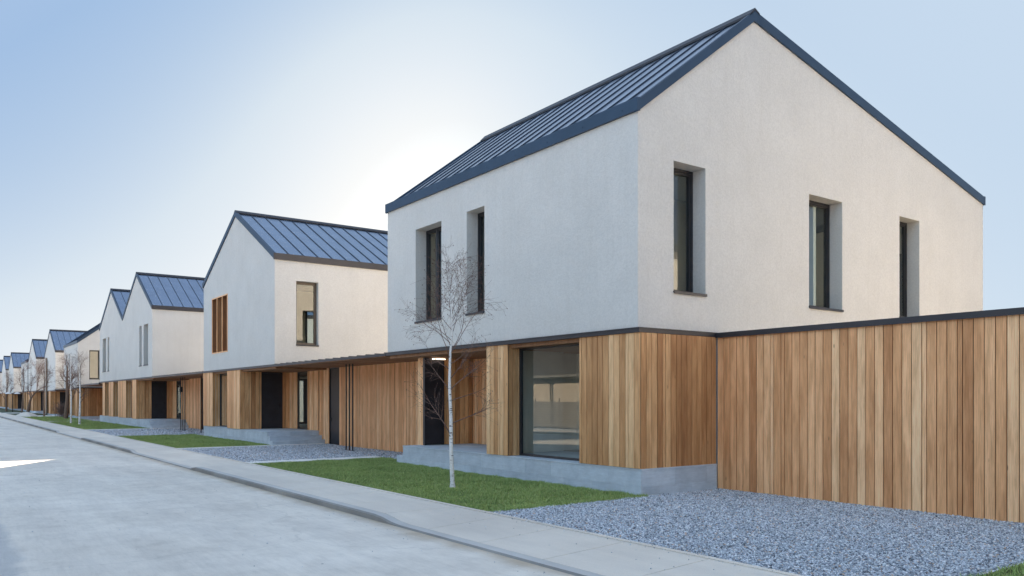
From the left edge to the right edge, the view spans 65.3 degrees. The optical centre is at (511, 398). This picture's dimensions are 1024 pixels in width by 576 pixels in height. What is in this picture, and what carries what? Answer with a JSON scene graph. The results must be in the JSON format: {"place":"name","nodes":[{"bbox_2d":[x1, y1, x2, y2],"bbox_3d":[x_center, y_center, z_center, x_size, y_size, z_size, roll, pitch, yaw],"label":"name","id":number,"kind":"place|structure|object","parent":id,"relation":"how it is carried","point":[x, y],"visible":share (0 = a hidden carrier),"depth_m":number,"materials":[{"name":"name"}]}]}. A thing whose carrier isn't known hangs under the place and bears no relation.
{"place":"outdoors","nodes":[
{"label":"outdoors","id":0,"kind":"place"},
{"bbox_2d":[8,352,28,409],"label":"house","id":1,"kind":"structure","parent":0,"point":[17,359],"depth_m":134.38,"materials":[{"name":"white paint"}]},
{"bbox_2d":[18,394,23,408],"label":"door","id":2,"kind":"structure","parent":1,"relation":"in","point":[19,396],"depth_m":135.16,"materials":[{"name":"black wood"}]},
{"bbox_2d":[13,356,34,412],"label":"bare tree","id":3,"kind":"object","parent":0,"point":[23,370],"visible":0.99,"depth_m":100.81,"materials":[{"name":"brown plant"}]},
{"bbox_2d":[44,329,86,415],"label":"house","id":4,"kind":"structure","parent":0,"point":[57,340],"depth_m":89.84,"materials":[{"name":"paint"}]},
{"bbox_2d":[60,392,68,412],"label":"door","id":5,"kind":"structure","parent":4,"relation":"in","point":[62,394],"depth_m":90.39,"materials":[{"name":"black wood"}]},
{"bbox_2d":[119,434,268,447],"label":"grass","id":6,"kind":"structure","parent":0,"point":[178,441],"depth_m":33.72,"materials":[{"name":"green plant"}]},
{"bbox_2d":[0,417,574,575],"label":"road","id":7,"kind":"structure","parent":0,"point":[107,493],"depth_m":11.43,"materials":[{"name":"grey asphalt"}]},
{"bbox_2d":[0,413,786,575],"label":"pavement","id":8,"kind":"structure","parent":0,"point":[585,552],"depth_m":11.20,"materials":[{"name":"concrete"}]},
{"bbox_2d":[477,511,776,570],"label":"gravel stones","id":9,"kind":"object","parent":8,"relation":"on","point":[630,544],"visible":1,"depth_m":9.37,"materials":[{"name":"grey gravel"}]},
{"bbox_2d":[0,0,1023,359],"label":"sky","id":10,"kind":"structure","parent":0,"point":[133,133],"materials":[{"name":"blue"}]},
{"bbox_2d":[959,561,1023,575],"bbox_3d":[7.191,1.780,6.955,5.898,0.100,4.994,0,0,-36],"label":"grass","id":11,"kind":"structure","parent":0,"point":[1004,569],"depth_m":8.32,"materials":[{"name":"green plant"}]},
{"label":"path","id":12,"kind":"structure","parent":0,"visible":0},
{"bbox_2d":[15,412,37,416],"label":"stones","id":13,"kind":"object","parent":12,"relation":"on","point":[26,414],"visible":0.98,"depth_m":81.60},
{"bbox_2d":[35,355,58,415],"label":"bare tree","id":14,"kind":"object","parent":12,"relation":"on","point":[44,380],"visible":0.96,"depth_m":82.33,"materials":[{"name":"brown plant"}]},
{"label":"lawn","id":15,"kind":"structure","parent":0,"visible":0},
{"bbox_2d":[52,401,69,416],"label":"shrub","id":16,"kind":"object","parent":15,"relation":"on","point":[60,409],"visible":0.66,"depth_m":77.49,"materials":[{"name":"brown plant"}]},
{"bbox_2d":[55,353,82,418],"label":"bare tree","id":17,"kind":"object","parent":15,"relation":"on","point":[66,409],"visible":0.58,"depth_m":72.02,"materials":[{"name":"brown plant"}]},
{"bbox_2d":[22,416,143,429],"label":"grass","id":18,"kind":"structure","parent":15,"relation":"on","point":[85,424],"depth_m":57.44,"materials":[{"name":"green plant"}]},
{"bbox_3d":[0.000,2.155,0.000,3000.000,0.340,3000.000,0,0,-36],"label":"ground","id":19,"kind":"structure","parent":0,"visible":0},
{"bbox_2d":[0,360,2,407],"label":"house","id":20,"kind":"structure","parent":19,"relation":"on","point":[1,362],"depth_m":159.40,"materials":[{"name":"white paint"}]},
{"bbox_2d":[2,356,9,408],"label":"house","id":21,"kind":"structure","parent":19,"relation":"on","point":[5,364],"depth_m":148.27,"materials":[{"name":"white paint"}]},
{"bbox_2d":[0,408,30,412],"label":"lawn","id":22,"kind":"structure","parent":19,"relation":"on","point":[2,410],"depth_m":113.72,"materials":[{"name":"plant"}]},
{"bbox_2d":[0,371,18,410],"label":"bare tree","id":23,"kind":"object","parent":22,"relation":"on","point":[6,395],"visible":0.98,"depth_m":115.18,"materials":[{"name":"brown plant"}]},
{"bbox_2d":[5,392,19,411],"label":"garden lamp","id":24,"kind":"object","parent":22,"relation":"on","point":[12,397],"visible":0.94,"depth_m":111.33,"materials":[{"name":"white metal"}]},
{"bbox_2d":[21,358,28,410],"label":"house","id":25,"kind":"structure","parent":19,"relation":"on","point":[26,376],"depth_m":114.08,"materials":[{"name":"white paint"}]},
{"bbox_2d":[6,413,45,414],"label":"lawn","id":26,"kind":"structure","parent":19,"relation":"on","point":[19,413],"depth_m":98.38,"materials":[{"name":"plant"}]},
{"bbox_2d":[19,359,43,411],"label":"bare tree","id":27,"kind":"object","parent":26,"relation":"on","point":[31,397],"visible":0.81,"depth_m":96.02,"materials":[{"name":"brown plant"}]},
{"bbox_2d":[28,339,46,412],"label":"house","id":28,"kind":"structure","parent":19,"relation":"on","point":[37,347],"depth_m":105.72,"materials":[{"name":"white paint"}]},
{"bbox_2d":[41,392,44,410],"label":"door","id":29,"kind":"structure","parent":28,"relation":"in","point":[41,392],"depth_m":106.30,"materials":[{"name":"black metal"}]},
{"bbox_2d":[63,322,102,418],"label":"house","id":30,"kind":"structure","parent":19,"relation":"on","point":[87,343],"depth_m":73.83,"materials":[{"name":"paint"}]},
{"bbox_2d":[89,350,98,378],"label":"window","id":31,"kind":"structure","parent":30,"relation":"in","point":[89,350],"depth_m":74.14,"materials":[{"name":"black metal"}]},
{"bbox_2d":[88,428,163,429],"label":"stepping slabs","id":32,"kind":"structure","parent":19,"relation":"on","point":[123,429],"depth_m":47.12,"materials":[{"name":"grey concrete"}]},
{"bbox_2d":[99,272,312,427],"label":"house","id":33,"kind":"structure","parent":19,"relation":"on","point":[151,325],"depth_m":51.93,"materials":[{"name":"paint"}]},
{"bbox_2d":[131,382,131,417],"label":"tall window","id":34,"kind":"structure","parent":33,"relation":"in","point":[131,382],"depth_m":54.76,"materials":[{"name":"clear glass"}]},
{"bbox_2d":[151,381,166,418],"bbox_3d":[-23.251,0.078,52.688,0.940,2.465,0.160,0,0,-36],"label":"door","id":35,"kind":"structure","parent":33,"relation":"in","point":[158,388],"depth_m":52.67,"materials":[{"name":"black metal"}]},
{"bbox_2d":[176,381,179,418],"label":"porch window","id":36,"kind":"structure","parent":33,"relation":"in","point":[177,382],"depth_m":51.98,"materials":[{"name":"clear glass"}]},
{"bbox_2d":[178,443,324,448],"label":"stepping slabs","id":37,"kind":"structure","parent":19,"relation":"on","point":[252,446],"depth_m":30.22,"materials":[{"name":"grey concrete"}]},
{"bbox_2d":[183,443,402,461],"bbox_3d":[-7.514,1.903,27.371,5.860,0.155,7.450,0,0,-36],"label":"gravel","id":38,"kind":"structure","parent":19,"relation":"on","point":[299,452],"depth_m":27.11,"materials":[{"name":"grey gravel"}]},
{"bbox_2d":[273,352,417,451],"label":"canopy wall","id":39,"kind":"structure","parent":38,"relation":"on","point":[365,401],"depth_m":28.60,"materials":[{"name":"brown wood"}]},
{"bbox_2d":[330,368,338,444],"bbox_3d":[-6.995,0.312,31.667,0.160,3.065,1.000,0,0,-36],"label":"door","id":40,"kind":"structure","parent":39,"relation":"in","point":[334,372],"depth_m":31.74,"materials":[{"name":"black metal"}]},
{"bbox_2d":[202,210,387,444],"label":"house","id":41,"kind":"structure","parent":19,"relation":"on","point":[269,282],"depth_m":33.64,"materials":[{"name":"paint"}]},
{"bbox_2d":[220,374,226,426],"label":"tall window","id":42,"kind":"structure","parent":41,"relation":"in","point":[220,374],"depth_m":37.85,"materials":[{"name":"black glass"}]},
{"bbox_2d":[261,372,282,428],"bbox_3d":[-10.557,0.078,35.162,0.940,2.465,0.160,0,0,-36],"label":"door","id":43,"kind":"structure","parent":41,"relation":"in","point":[271,382],"depth_m":35.16,"materials":[{"name":"black wood"}]},
{"bbox_2d":[297,371,306,429],"bbox_3d":[-8.956,0.078,34.316,0.080,2.465,1.170,0,0,-36],"label":"porch window","id":44,"kind":"structure","parent":41,"relation":"in","point":[298,373],"depth_m":34.75,"materials":[{"name":"black glass"}]},
{"bbox_2d":[300,379,306,423],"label":"window","id":45,"kind":"structure","parent":41,"relation":"in","point":[304,380],"depth_m":41.61,"materials":[{"name":"black glass"}]},
{"bbox_2d":[296,282,318,346],"bbox_3d":[-8.188,-3.357,31.806,0.944,2.555,0.335,0,0,-36],"label":"window","id":46,"kind":"structure","parent":41,"relation":"in","point":[314,285],"depth_m":32.10,"materials":[{"name":"black metal"}]},
{"bbox_2d":[305,310,312,342],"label":"window","id":47,"kind":"structure","parent":41,"relation":"in","point":[306,311],"depth_m":41.66,"materials":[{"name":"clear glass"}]},
{"bbox_2d":[0,416,602,575],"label":"kerb","id":48,"kind":"structure","parent":19,"relation":"on","point":[357,511],"depth_m":13.03,"materials":[{"name":"concrete"}]},
{"bbox_2d":[247,456,382,463],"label":"stepping slabs","id":49,"kind":"structure","parent":19,"relation":"on","point":[304,460],"depth_m":23.59,"materials":[{"name":"grey concrete"}]},
{"bbox_2d":[252,457,648,511],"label":"lawn","id":50,"kind":"structure","parent":19,"relation":"on","point":[472,490],"depth_m":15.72,"materials":[{"name":"plant"}]},
{"bbox_2d":[399,243,507,487],"bbox_3d":[-1.187,-0.755,16.344,2.300,5.360,1.707,0,0,-16],"label":"birch tree","id":51,"kind":"object","parent":50,"relation":"on","point":[451,458],"visible":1,"depth_m":16.31,"materials":[{"name":"white plant"}]},
{"bbox_2d":[385,8,985,494],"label":"house","id":52,"kind":"structure","parent":19,"relation":"on","point":[633,240],"depth_m":17.68,"materials":[{"name":"paint"}]},
{"bbox_2d":[414,226,440,323],"bbox_3d":[-2.076,-3.337,21.454,0.465,2.575,1.394,0,0,-36],"label":"window","id":53,"kind":"structure","parent":52,"relation":"in","point":[437,230],"depth_m":21.79,"materials":[{"name":"black metal"}]},
{"bbox_2d":[423,358,443,444],"bbox_3d":[-2.208,0.078,22.698,0.640,2.465,0.160,0,0,-36],"label":"door","id":54,"kind":"structure","parent":52,"relation":"in","point":[433,429],"depth_m":22.69,"materials":[{"name":"black metal"}]},
{"bbox_2d":[465,212,484,315],"bbox_3d":[-0.733,-3.337,19.599,0.465,2.575,0.814,0,0,-36],"label":"window","id":55,"kind":"structure","parent":52,"relation":"in","point":[480,215],"depth_m":19.96,"materials":[{"name":"black metal"}]},
{"bbox_2d":[519,344,578,460],"bbox_3d":[0.931,0.072,17.545,0.080,2.475,2.490,0,0,-36],"label":"picture window","id":56,"kind":"structure","parent":52,"relation":"in","point":[568,345],"depth_m":18.49,"materials":[{"name":"black metal"}]},
{"bbox_2d":[673,168,706,296],"bbox_3d":[3.406,-3.343,15.994,0.954,2.585,0.465,0,0,-36],"label":"window","id":57,"kind":"structure","parent":52,"relation":"in","point":[689,175],"depth_m":16.35,"materials":[{"name":"black metal"}]},
{"bbox_2d":[809,200,843,311],"bbox_3d":[7.172,-3.353,18.722,1.354,2.605,0.465,0,0,-36],"label":"window","id":58,"kind":"structure","parent":52,"relation":"in","point":[826,208],"depth_m":19.19,"materials":[{"name":"black metal"}]},
{"bbox_2d":[899,221,906,317],"bbox_3d":[10.205,-3.363,20.919,1.024,2.625,0.465,0,0,-36],"label":"window","id":59,"kind":"structure","parent":52,"relation":"in","point":[903,225],"depth_m":21.30,"materials":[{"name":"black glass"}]},
{"bbox_2d":[490,488,1023,575],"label":"gravel","id":60,"kind":"structure","parent":19,"relation":"on","point":[993,570],"depth_m":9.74,"materials":[{"name":"grey gravel"}]},
{"bbox_2d":[715,307,1023,523],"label":"timber fence","id":61,"kind":"object","parent":19,"relation":"on","point":[921,413],"visible":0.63,"depth_m":13.37,"materials":[{"name":"wood"}]},
{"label":"gravel","id":62,"kind":"structure","parent":19,"relation":"on","visible":0},
{"bbox_2d":[90,428,203,435],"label":"gravel stones","id":63,"kind":"object","parent":62,"relation":"on","point":[162,431],"visible":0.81,"depth_m":43.78,"materials":[{"name":"grey gravel"}]},
{"bbox_2d":[151,371,226,432],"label":"canopy wall","id":64,"kind":"structure","parent":62,"relation":"on","point":[194,401],"depth_m":47.41,"materials":[{"name":"brown wood"}]},
{"bbox_2d":[202,378,203,429],"bbox_3d":[-17.994,0.312,46.852,0.160,3.065,1.000,0,0,-36],"label":"door","id":65,"kind":"structure","parent":64,"relation":"in","point":[202,378],"depth_m":47.20,"materials":[{"name":"black metal"}]},
{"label":"gravel","id":66,"kind":"structure","parent":19,"relation":"on","visible":0},
{"bbox_2d":[78,383,102,386],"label":"canopy wall","id":67,"kind":"structure","parent":66,"relation":"on","point":[98,384],"depth_m":68.28,"materials":[{"name":"black metal"}]},
{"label":"pavement bed","id":68,"kind":"structure","parent":0,"visible":0},
{"bbox_2d":[0,412,803,575],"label":"pavement edging","id":69,"kind":"object","parent":68,"relation":"on","point":[672,550],"visible":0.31,"depth_m":11.29,"materials":[{"name":"concrete"}]},
{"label":"lawn","id":70,"kind":"structure","parent":0,"visible":0},
{"bbox_2d":[53,355,81,422],"bbox_3d":[-32.534,-0.925,58.766,2.132,5.700,1.974,0,0,-36],"label":"birch tree","id":71,"kind":"object","parent":70,"relation":"on","point":[70,368],"visible":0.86,"depth_m":58.81,"materials":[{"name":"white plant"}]},
{"bbox_2d":[59,351,93,423],"bbox_3d":[-30.549,-0.846,56.162,2.345,5.542,1.527,0,0,-36],"label":"birch tree","id":72,"kind":"object","parent":70,"relation":"on","point":[80,394],"visible":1,"depth_m":56.36,"materials":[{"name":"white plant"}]}
]}

